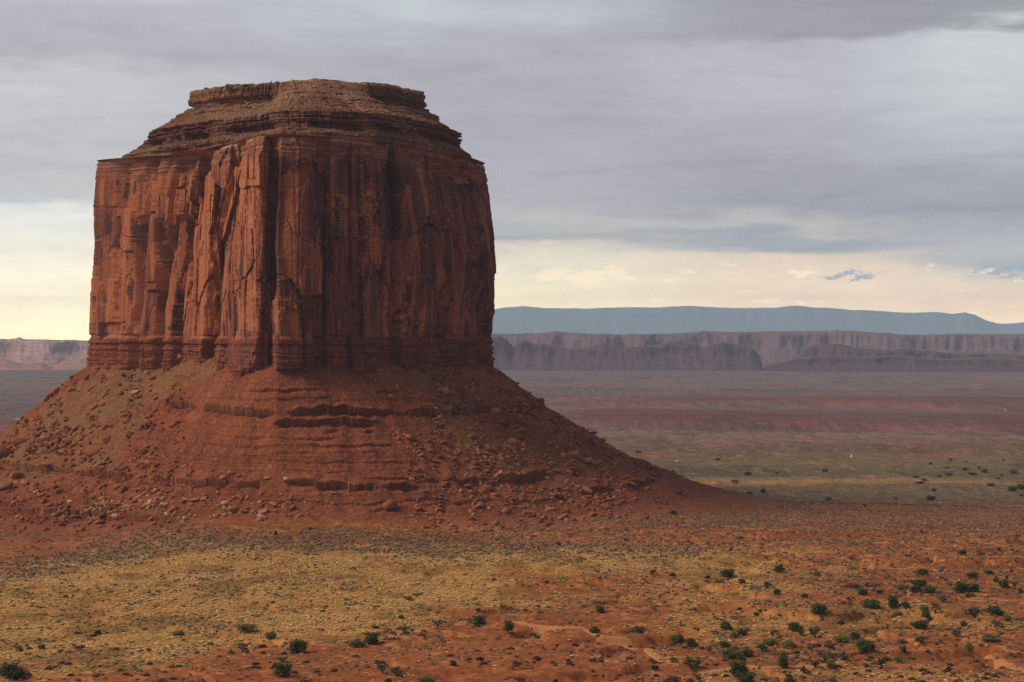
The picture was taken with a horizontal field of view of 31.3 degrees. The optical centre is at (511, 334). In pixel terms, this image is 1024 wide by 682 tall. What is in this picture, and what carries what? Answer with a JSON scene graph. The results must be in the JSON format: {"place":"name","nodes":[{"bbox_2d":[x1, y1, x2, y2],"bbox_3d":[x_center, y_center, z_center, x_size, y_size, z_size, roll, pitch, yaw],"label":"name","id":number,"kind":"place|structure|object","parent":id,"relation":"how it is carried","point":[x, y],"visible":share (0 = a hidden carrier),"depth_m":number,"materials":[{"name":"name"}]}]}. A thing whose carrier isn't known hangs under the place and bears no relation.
{"place":"outdoors","nodes":[
{"label":"outdoors","id":0,"kind":"place"},
{"bbox_2d":[0,359,87,369],"bbox_3d":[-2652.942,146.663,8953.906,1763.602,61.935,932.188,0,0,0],"label":"dome hills","id":1,"kind":"structure","parent":0,"point":[74,364],"depth_m":8802.32,"materials":[{"name":"stone"}]},
{"bbox_2d":[0,365,1023,681],"bbox_3d":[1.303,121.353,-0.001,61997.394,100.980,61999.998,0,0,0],"label":"ground","id":2,"kind":"structure","parent":0,"point":[708,405],"depth_m":800.00,"materials":[{"name":"soil"}]},
{"bbox_2d":[0,445,14,456],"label":"boulder","id":3,"kind":"object","parent":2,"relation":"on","point":[5,451],"visible":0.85,"depth_m":1172.56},
{"bbox_2d":[0,662,28,678],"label":"juniper tree","id":4,"kind":"object","parent":2,"relation":"on","point":[12,670],"visible":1,"depth_m":526.97,"materials":[{"name":"plant"}]},
{"bbox_2d":[9,470,24,478],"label":"boulder","id":5,"kind":"object","parent":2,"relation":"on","point":[14,474],"visible":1,"depth_m":1120.15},
{"bbox_2d":[12,437,25,445],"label":"boulder","id":6,"kind":"object","parent":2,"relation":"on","point":[17,441],"visible":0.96,"depth_m":1182.86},
{"bbox_2d":[0,337,89,366],"bbox_3d":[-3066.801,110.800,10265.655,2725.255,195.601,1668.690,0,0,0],"label":"mesa rim","id":7,"kind":"object","parent":2,"relation":"on","point":[51,353],"visible":0.36,"depth_m":9965.76,"materials":[{"name":"stone"}]},
{"bbox_2d":[86,448,99,456],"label":"boulder","id":8,"kind":"object","parent":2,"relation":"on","point":[91,452],"visible":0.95,"depth_m":1111.50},
{"bbox_2d":[153,678,168,681],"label":"juniper tree","id":9,"kind":"object","parent":2,"relation":"on","point":[161,680],"visible":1,"depth_m":520.05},
{"bbox_2d":[172,630,185,635],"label":"juniper tree","id":10,"kind":"object","parent":2,"relation":"on","point":[178,632],"visible":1,"depth_m":607.71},
{"bbox_2d":[228,506,238,510],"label":"boulder","id":11,"kind":"object","parent":2,"relation":"on","point":[234,508],"visible":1,"depth_m":981.58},
{"bbox_2d":[235,623,257,631],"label":"juniper tree","id":12,"kind":"object","parent":2,"relation":"on","point":[248,627],"visible":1,"depth_m":617.40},
{"bbox_2d":[258,508,267,513],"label":"boulder","id":13,"kind":"object","parent":2,"relation":"on","point":[263,511],"visible":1,"depth_m":976.61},
{"bbox_2d":[264,631,277,638],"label":"juniper tree","id":14,"kind":"object","parent":2,"relation":"on","point":[272,633],"visible":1,"depth_m":604.29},
{"bbox_2d":[272,662,292,675],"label":"juniper tree","id":15,"kind":"object","parent":2,"relation":"on","point":[281,669],"visible":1,"depth_m":527.19,"materials":[{"name":"plant"}]},
{"bbox_2d":[277,656,287,661],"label":"bush","id":16,"kind":"object","parent":2,"relation":"on","point":[283,658],"visible":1,"depth_m":552.54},
{"bbox_2d":[288,637,309,652],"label":"juniper tree","id":17,"kind":"object","parent":2,"relation":"on","point":[298,646],"visible":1,"depth_m":572.60,"materials":[{"name":"plant"}]},
{"bbox_2d":[348,638,366,647],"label":"juniper tree","id":18,"kind":"object","parent":2,"relation":"on","point":[356,642],"visible":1,"depth_m":586.96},
{"bbox_2d":[363,631,378,644],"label":"juniper tree","id":19,"kind":"object","parent":2,"relation":"on","point":[372,638],"visible":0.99,"depth_m":594.40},
{"bbox_2d":[377,663,387,672],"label":"bush","id":20,"kind":"object","parent":2,"relation":"on","point":[382,667],"visible":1,"depth_m":534.92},
{"bbox_2d":[382,498,397,509],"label":"boulder","id":21,"kind":"object","parent":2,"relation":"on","point":[390,504],"visible":1,"depth_m":984.96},
{"bbox_2d":[0,78,780,535],"bbox_3d":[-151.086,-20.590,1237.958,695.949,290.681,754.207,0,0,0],"label":"sandstone butte","id":22,"kind":"object","parent":2,"relation":"on","point":[300,252],"visible":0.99,"depth_m":1105.50,"materials":[{"name":"stone"}]},
{"bbox_2d":[0,483,12,489],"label":"boulder","id":23,"kind":"object","parent":22,"relation":"on","point":[6,486],"visible":1,"depth_m":1107.44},
{"bbox_2d":[40,435,50,441],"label":"boulder","id":24,"kind":"object","parent":22,"relation":"on","point":[44,437],"visible":1,"depth_m":1171.89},
{"bbox_2d":[90,403,97,410],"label":"boulder","id":25,"kind":"object","parent":22,"relation":"on","point":[93,406],"visible":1,"depth_m":1181.43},
{"bbox_2d":[140,448,147,454],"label":"boulder","id":26,"kind":"object","parent":22,"relation":"on","point":[143,451],"visible":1,"depth_m":1080.38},
{"bbox_2d":[405,433,414,440],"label":"boulder","id":27,"kind":"object","parent":22,"relation":"on","point":[408,436],"visible":1,"depth_m":1052.51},
{"bbox_2d":[436,386,448,394],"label":"boulder","id":28,"kind":"object","parent":22,"relation":"on","point":[444,389],"visible":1,"depth_m":1116.93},
{"bbox_2d":[489,407,500,413],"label":"boulder","id":29,"kind":"object","parent":22,"relation":"on","point":[495,410],"visible":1,"depth_m":1149.31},
{"bbox_2d":[499,419,509,425],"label":"boulder","id":30,"kind":"object","parent":22,"relation":"on","point":[505,422],"visible":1,"depth_m":1134.44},
{"bbox_2d":[499,385,511,392],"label":"boulder","id":31,"kind":"object","parent":22,"relation":"on","point":[508,388],"visible":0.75,"depth_m":1201.65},
{"bbox_2d":[503,444,514,450],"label":"boulder","id":32,"kind":"object","parent":22,"relation":"on","point":[510,447],"visible":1,"depth_m":1095.83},
{"bbox_2d":[506,438,516,444],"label":"boulder","id":33,"kind":"object","parent":22,"relation":"on","point":[511,441],"visible":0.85,"depth_m":1111.06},
{"bbox_2d":[390,666,401,675],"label":"bush","id":34,"kind":"object","parent":2,"relation":"on","point":[394,669],"visible":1,"depth_m":532.50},
{"bbox_2d":[398,625,410,632],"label":"bush","id":35,"kind":"object","parent":2,"relation":"on","point":[404,628],"visible":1,"depth_m":613.97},
{"bbox_2d":[416,674,437,681],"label":"juniper tree","id":36,"kind":"object","parent":2,"relation":"on","point":[425,678],"visible":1,"depth_m":522.21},
{"bbox_2d":[473,615,485,624],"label":"juniper tree","id":37,"kind":"object","parent":2,"relation":"on","point":[480,619],"visible":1,"depth_m":637.40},
{"bbox_2d":[485,484,494,491],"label":"boulder","id":38,"kind":"object","parent":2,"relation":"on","point":[489,487],"visible":1,"depth_m":1033.87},
{"bbox_2d":[502,508,511,513],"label":"boulder","id":39,"kind":"object","parent":2,"relation":"on","point":[506,510],"visible":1,"depth_m":1008.36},
{"bbox_2d":[502,620,514,631],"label":"juniper tree","id":40,"kind":"object","parent":2,"relation":"on","point":[508,626],"visible":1,"depth_m":616.40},
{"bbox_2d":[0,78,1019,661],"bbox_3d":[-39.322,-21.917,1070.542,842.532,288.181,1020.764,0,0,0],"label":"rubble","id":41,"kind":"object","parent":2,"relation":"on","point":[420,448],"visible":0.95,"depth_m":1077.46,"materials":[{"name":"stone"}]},
{"bbox_2d":[0,409,1023,681],"bbox_3d":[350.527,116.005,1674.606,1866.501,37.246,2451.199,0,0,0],"label":"sagebrush","id":42,"kind":"object","parent":2,"relation":"on","point":[424,543],"visible":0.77,"depth_m":819.49,"materials":[{"name":"plant"}]},
{"bbox_2d":[0,514,1023,681],"bbox_3d":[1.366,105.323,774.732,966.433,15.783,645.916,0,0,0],"label":"grass","id":43,"kind":"structure","parent":2,"relation":"on","point":[288,618],"depth_m":699.90,"materials":[{"name":"plant"}]},
{"bbox_2d":[567,450,581,459],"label":"boulder","id":44,"kind":"object","parent":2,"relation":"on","point":[574,454],"visible":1,"depth_m":1142.59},
{"bbox_2d":[581,457,592,463],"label":"boulder","id":45,"kind":"object","parent":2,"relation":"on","point":[587,460],"visible":0.9,"depth_m":1146.15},
{"bbox_2d":[582,486,592,494],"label":"boulder","id":46,"kind":"object","parent":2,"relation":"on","point":[587,490],"visible":1,"depth_m":1080.67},
{"bbox_2d":[589,625,600,633],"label":"juniper tree","id":47,"kind":"object","parent":2,"relation":"on","point":[594,629],"visible":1,"depth_m":612.81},
{"bbox_2d":[595,605,603,612],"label":"juniper tree","id":48,"kind":"object","parent":2,"relation":"on","point":[599,609],"visible":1,"depth_m":653.41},
{"bbox_2d":[601,503,611,508],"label":"boulder","id":49,"kind":"object","parent":2,"relation":"on","point":[606,505],"visible":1,"depth_m":1058.91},
{"bbox_2d":[491,335,762,370],"bbox_3d":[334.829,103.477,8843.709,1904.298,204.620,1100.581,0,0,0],"label":"mesa","id":50,"kind":"structure","parent":2,"relation":"on","point":[524,355],"depth_m":8637.06,"materials":[{"name":"stone"}]},
{"bbox_2d":[630,624,647,633],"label":"juniper tree","id":51,"kind":"object","parent":2,"relation":"on","point":[639,629],"visible":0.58,"depth_m":619.55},
{"bbox_2d":[670,634,684,642],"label":"juniper tree","id":52,"kind":"object","parent":2,"relation":"on","point":[677,639],"visible":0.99,"depth_m":612.12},
{"bbox_2d":[672,488,682,494],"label":"boulder","id":53,"kind":"object","parent":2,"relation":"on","point":[678,491],"visible":0.96,"depth_m":1157.84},
{"bbox_2d":[684,638,699,647],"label":"juniper tree","id":54,"kind":"object","parent":2,"relation":"on","point":[691,643],"visible":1,"depth_m":578.29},
{"bbox_2d":[682,656,703,668],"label":"juniper tree","id":55,"kind":"object","parent":2,"relation":"on","point":[696,663],"visible":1,"depth_m":544.18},
{"bbox_2d":[718,641,731,646],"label":"juniper tree","id":56,"kind":"object","parent":2,"relation":"on","point":[723,643],"visible":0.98,"depth_m":580.90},
{"bbox_2d":[720,620,731,629],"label":"juniper tree","id":57,"kind":"object","parent":2,"relation":"on","point":[725,625],"visible":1,"depth_m":617.63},
{"bbox_2d":[720,568,734,576],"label":"juniper tree","id":58,"kind":"object","parent":2,"relation":"on","point":[729,572],"visible":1,"depth_m":756.55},
{"bbox_2d":[718,647,737,658],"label":"juniper tree","id":59,"kind":"object","parent":2,"relation":"on","point":[728,652],"visible":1,"depth_m":561.69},
{"bbox_2d":[728,660,749,673],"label":"juniper tree","id":60,"kind":"object","parent":2,"relation":"on","point":[737,667],"visible":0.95,"depth_m":532.34,"materials":[{"name":"plant"}]},
{"bbox_2d":[737,628,747,635],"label":"juniper tree","id":61,"kind":"object","parent":2,"relation":"on","point":[742,631],"visible":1,"depth_m":607.55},
{"bbox_2d":[735,671,756,681],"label":"juniper tree","id":62,"kind":"object","parent":2,"relation":"on","point":[747,677],"visible":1,"depth_m":520.57,"materials":[{"name":"plant"}]},
{"bbox_2d":[741,648,754,656],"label":"juniper tree","id":63,"kind":"object","parent":2,"relation":"on","point":[747,652],"visible":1,"depth_m":563.33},
{"bbox_2d":[756,643,766,650],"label":"juniper tree","id":64,"kind":"object","parent":2,"relation":"on","point":[762,646],"visible":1,"depth_m":573.25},
{"bbox_2d":[760,638,776,644],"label":"juniper tree","id":65,"kind":"object","parent":2,"relation":"on","point":[768,641],"visible":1,"depth_m":589.59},
{"bbox_2d":[774,563,785,572],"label":"juniper tree","id":66,"kind":"object","parent":2,"relation":"on","point":[778,568],"visible":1,"depth_m":767.29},
{"bbox_2d":[778,653,788,667],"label":"juniper tree","id":67,"kind":"object","parent":2,"relation":"on","point":[783,662],"visible":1,"depth_m":545.94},
{"bbox_2d":[781,639,797,647],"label":"juniper tree","id":68,"kind":"object","parent":2,"relation":"on","point":[790,643],"visible":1,"depth_m":585.35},
{"bbox_2d":[783,676,797,681],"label":"juniper tree","id":69,"kind":"object","parent":2,"relation":"on","point":[789,679],"visible":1,"depth_m":521.63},
{"bbox_2d":[787,622,804,630],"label":"juniper tree","id":70,"kind":"object","parent":2,"relation":"on","point":[792,626],"visible":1,"depth_m":613.60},
{"bbox_2d":[806,642,816,650],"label":"bush","id":71,"kind":"object","parent":2,"relation":"on","point":[810,645],"visible":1,"depth_m":577.40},
{"bbox_2d":[807,626,820,637],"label":"juniper tree","id":72,"kind":"object","parent":2,"relation":"on","point":[812,632],"visible":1,"depth_m":602.66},
{"bbox_2d":[810,660,819,667],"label":"juniper tree","id":73,"kind":"object","parent":2,"relation":"on","point":[815,663],"visible":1,"depth_m":547.28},
{"bbox_2d":[810,602,828,613],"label":"juniper tree","id":74,"kind":"object","parent":2,"relation":"on","point":[820,608],"visible":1,"depth_m":649.72,"materials":[{"name":"plant"}]},
{"bbox_2d":[815,651,830,660],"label":"bush","id":75,"kind":"object","parent":2,"relation":"on","point":[822,655],"visible":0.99,"depth_m":561.71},
{"bbox_2d":[825,660,835,668],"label":"juniper tree","id":76,"kind":"object","parent":2,"relation":"on","point":[829,664],"visible":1,"depth_m":545.56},
{"bbox_2d":[834,634,850,641],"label":"juniper tree","id":77,"kind":"object","parent":2,"relation":"on","point":[843,638],"visible":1,"depth_m":593.51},
{"bbox_2d":[838,651,849,659],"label":"bush","id":78,"kind":"object","parent":2,"relation":"on","point":[844,655],"visible":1,"depth_m":561.28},
{"bbox_2d":[850,631,860,639],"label":"juniper tree","id":79,"kind":"object","parent":2,"relation":"on","point":[854,635],"visible":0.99,"depth_m":599.49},
{"bbox_2d":[856,588,867,594],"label":"juniper tree","id":80,"kind":"object","parent":2,"relation":"on","point":[862,591],"visible":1,"depth_m":697.28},
{"bbox_2d":[856,639,875,651],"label":"juniper tree","id":81,"kind":"object","parent":2,"relation":"on","point":[866,645],"visible":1,"depth_m":578.84,"materials":[{"name":"plant"}]},
{"bbox_2d":[862,598,882,609],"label":"juniper tree","id":82,"kind":"object","parent":2,"relation":"on","point":[872,604],"visible":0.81,"depth_m":672.17,"materials":[{"name":"plant"}]},
{"bbox_2d":[868,583,879,589],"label":"bush","id":83,"kind":"object","parent":2,"relation":"on","point":[873,585],"visible":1,"depth_m":706.96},
{"bbox_2d":[877,657,886,667],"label":"juniper tree","id":84,"kind":"object","parent":2,"relation":"on","point":[880,661],"visible":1,"depth_m":550.17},
{"bbox_2d":[887,595,898,607],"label":"juniper tree","id":85,"kind":"object","parent":2,"relation":"on","point":[893,601],"visible":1,"depth_m":675.14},
{"bbox_2d":[766,355,1023,371],"bbox_3d":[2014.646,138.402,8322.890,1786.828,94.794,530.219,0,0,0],"label":"mesa","id":86,"kind":"structure","parent":2,"relation":"on","point":[895,363],"depth_m":8229.97,"materials":[{"name":"stone"}]},
{"bbox_2d":[891,609,903,615],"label":"juniper tree","id":87,"kind":"object","parent":2,"relation":"on","point":[896,613],"visible":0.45,"depth_m":658.14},
{"bbox_2d":[893,656,904,661],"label":"juniper tree","id":88,"kind":"object","parent":2,"relation":"on","point":[897,658],"visible":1,"depth_m":559.23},
{"bbox_2d":[895,583,908,589],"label":"juniper tree","id":89,"kind":"object","parent":2,"relation":"on","point":[904,586],"visible":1,"depth_m":708.06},
{"bbox_2d":[900,645,906,652],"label":"juniper tree","id":90,"kind":"object","parent":2,"relation":"on","point":[903,648],"visible":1,"depth_m":579.99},
{"bbox_2d":[901,601,910,610],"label":"juniper tree","id":91,"kind":"object","parent":2,"relation":"on","point":[905,604],"visible":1,"depth_m":672.85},
{"bbox_2d":[909,584,921,592],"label":"juniper tree","id":92,"kind":"object","parent":2,"relation":"on","point":[915,588],"visible":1,"depth_m":703.40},
{"bbox_2d":[909,579,926,586],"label":"juniper tree","id":93,"kind":"object","parent":2,"relation":"on","point":[919,582],"visible":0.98,"depth_m":720.61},
{"bbox_2d":[910,619,927,628],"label":"juniper tree","id":94,"kind":"object","parent":2,"relation":"on","point":[921,623],"visible":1,"depth_m":625.15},
{"bbox_2d":[914,636,928,643],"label":"juniper tree","id":95,"kind":"object","parent":2,"relation":"on","point":[918,638],"visible":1,"depth_m":602.58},
{"bbox_2d":[915,569,929,573],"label":"juniper tree","id":96,"kind":"object","parent":2,"relation":"on","point":[922,571],"visible":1,"depth_m":759.87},
{"bbox_2d":[919,604,928,610],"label":"juniper tree","id":97,"kind":"object","parent":2,"relation":"on","point":[923,607],"visible":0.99,"depth_m":665.35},
{"bbox_2d":[921,610,931,619],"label":"juniper tree","id":98,"kind":"object","parent":2,"relation":"on","point":[926,614],"visible":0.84,"depth_m":658.44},
{"bbox_2d":[923,586,936,592],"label":"juniper tree","id":99,"kind":"object","parent":2,"relation":"on","point":[930,589],"visible":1,"depth_m":703.44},
{"bbox_2d":[930,601,940,613],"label":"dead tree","id":100,"kind":"object","parent":2,"relation":"on","point":[935,606],"visible":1,"depth_m":661.11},
{"bbox_2d":[937,594,946,602],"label":"bush","id":101,"kind":"object","parent":2,"relation":"on","point":[941,597],"visible":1,"depth_m":682.59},
{"bbox_2d":[951,628,961,636],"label":"bush","id":102,"kind":"object","parent":2,"relation":"on","point":[957,631],"visible":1,"depth_m":611.11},
{"bbox_2d":[952,580,967,592],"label":"juniper tree","id":103,"kind":"object","parent":2,"relation":"on","point":[960,586],"visible":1,"depth_m":707.37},
{"bbox_2d":[964,642,973,650],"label":"juniper tree","id":104,"kind":"object","parent":2,"relation":"on","point":[969,646],"visible":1,"depth_m":589.63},
{"bbox_2d":[965,571,977,577],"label":"juniper tree","id":105,"kind":"object","parent":2,"relation":"on","point":[974,574],"visible":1,"depth_m":751.72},
{"bbox_2d":[966,583,980,591],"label":"juniper tree","id":106,"kind":"object","parent":2,"relation":"on","point":[972,587],"visible":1,"depth_m":707.82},
{"bbox_2d":[966,607,980,617],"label":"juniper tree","id":107,"kind":"object","parent":2,"relation":"on","point":[975,610],"visible":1,"depth_m":661.08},
{"bbox_2d":[981,633,998,641],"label":"juniper tree","id":108,"kind":"object","parent":2,"relation":"on","point":[986,637],"visible":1,"depth_m":604.58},
{"bbox_2d":[985,605,1003,614],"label":"juniper tree","id":109,"kind":"object","parent":2,"relation":"on","point":[994,610],"visible":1,"depth_m":656.01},
{"bbox_2d":[997,579,1008,587],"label":"juniper tree","id":110,"kind":"object","parent":2,"relation":"on","point":[1003,584],"visible":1,"depth_m":717.41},
{"bbox_2d":[1003,614,1012,621],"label":"juniper tree","id":111,"kind":"object","parent":2,"relation":"on","point":[1008,618],"visible":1,"depth_m":638.53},
{"bbox_2d":[1007,485,1018,490],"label":"juniper tree","id":112,"kind":"object","parent":2,"relation":"on","point":[1012,488],"visible":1,"depth_m":1437.18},
{"bbox_2d":[1009,580,1019,587],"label":"bush","id":113,"kind":"object","parent":2,"relation":"on","point":[1014,583],"visible":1,"depth_m":718.97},
{"bbox_2d":[0,0,1023,340],"label":"sky","id":114,"kind":"structure","parent":0,"point":[838,154],"materials":[{"name":"grey"}]},
{"bbox_2d":[512,620,664,662],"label":"dirt track","id":115,"kind":"structure","parent":0,"point":[624,642],"depth_m":605.25,"materials":[{"name":"soil"}]},
{"bbox_2d":[491,329,1023,364],"bbox_3d":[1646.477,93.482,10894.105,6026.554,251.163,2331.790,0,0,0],"label":"mesa rim","id":116,"kind":"object","parent":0,"point":[773,346],"visible":0.41,"depth_m":10527.02,"materials":[{"name":"stone"}]},
{"bbox_2d":[492,306,1023,334],"bbox_3d":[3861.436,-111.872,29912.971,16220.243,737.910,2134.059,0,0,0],"label":"mountains","id":117,"kind":"structure","parent":0,"point":[615,320],"depth_m":29664.34,"materials":[{"name":"stone"}]},
{"bbox_2d":[695,659,851,674],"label":"dirt track","id":118,"kind":"structure","parent":0,"point":[753,666],"depth_m":547.47,"materials":[{"name":"soil"}]},
{"bbox_2d":[795,343,1023,359],"bbox_3d":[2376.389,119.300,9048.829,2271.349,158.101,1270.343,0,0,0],"label":"mesa","id":119,"kind":"structure","parent":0,"point":[834,349],"depth_m":8864.49,"materials":[{"name":"stone"}]},
{"bbox_2d":[984,654,1023,671],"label":"dirt track","id":120,"kind":"structure","parent":0,"point":[999,662],"depth_m":567.57,"materials":[{"name":"soil"}]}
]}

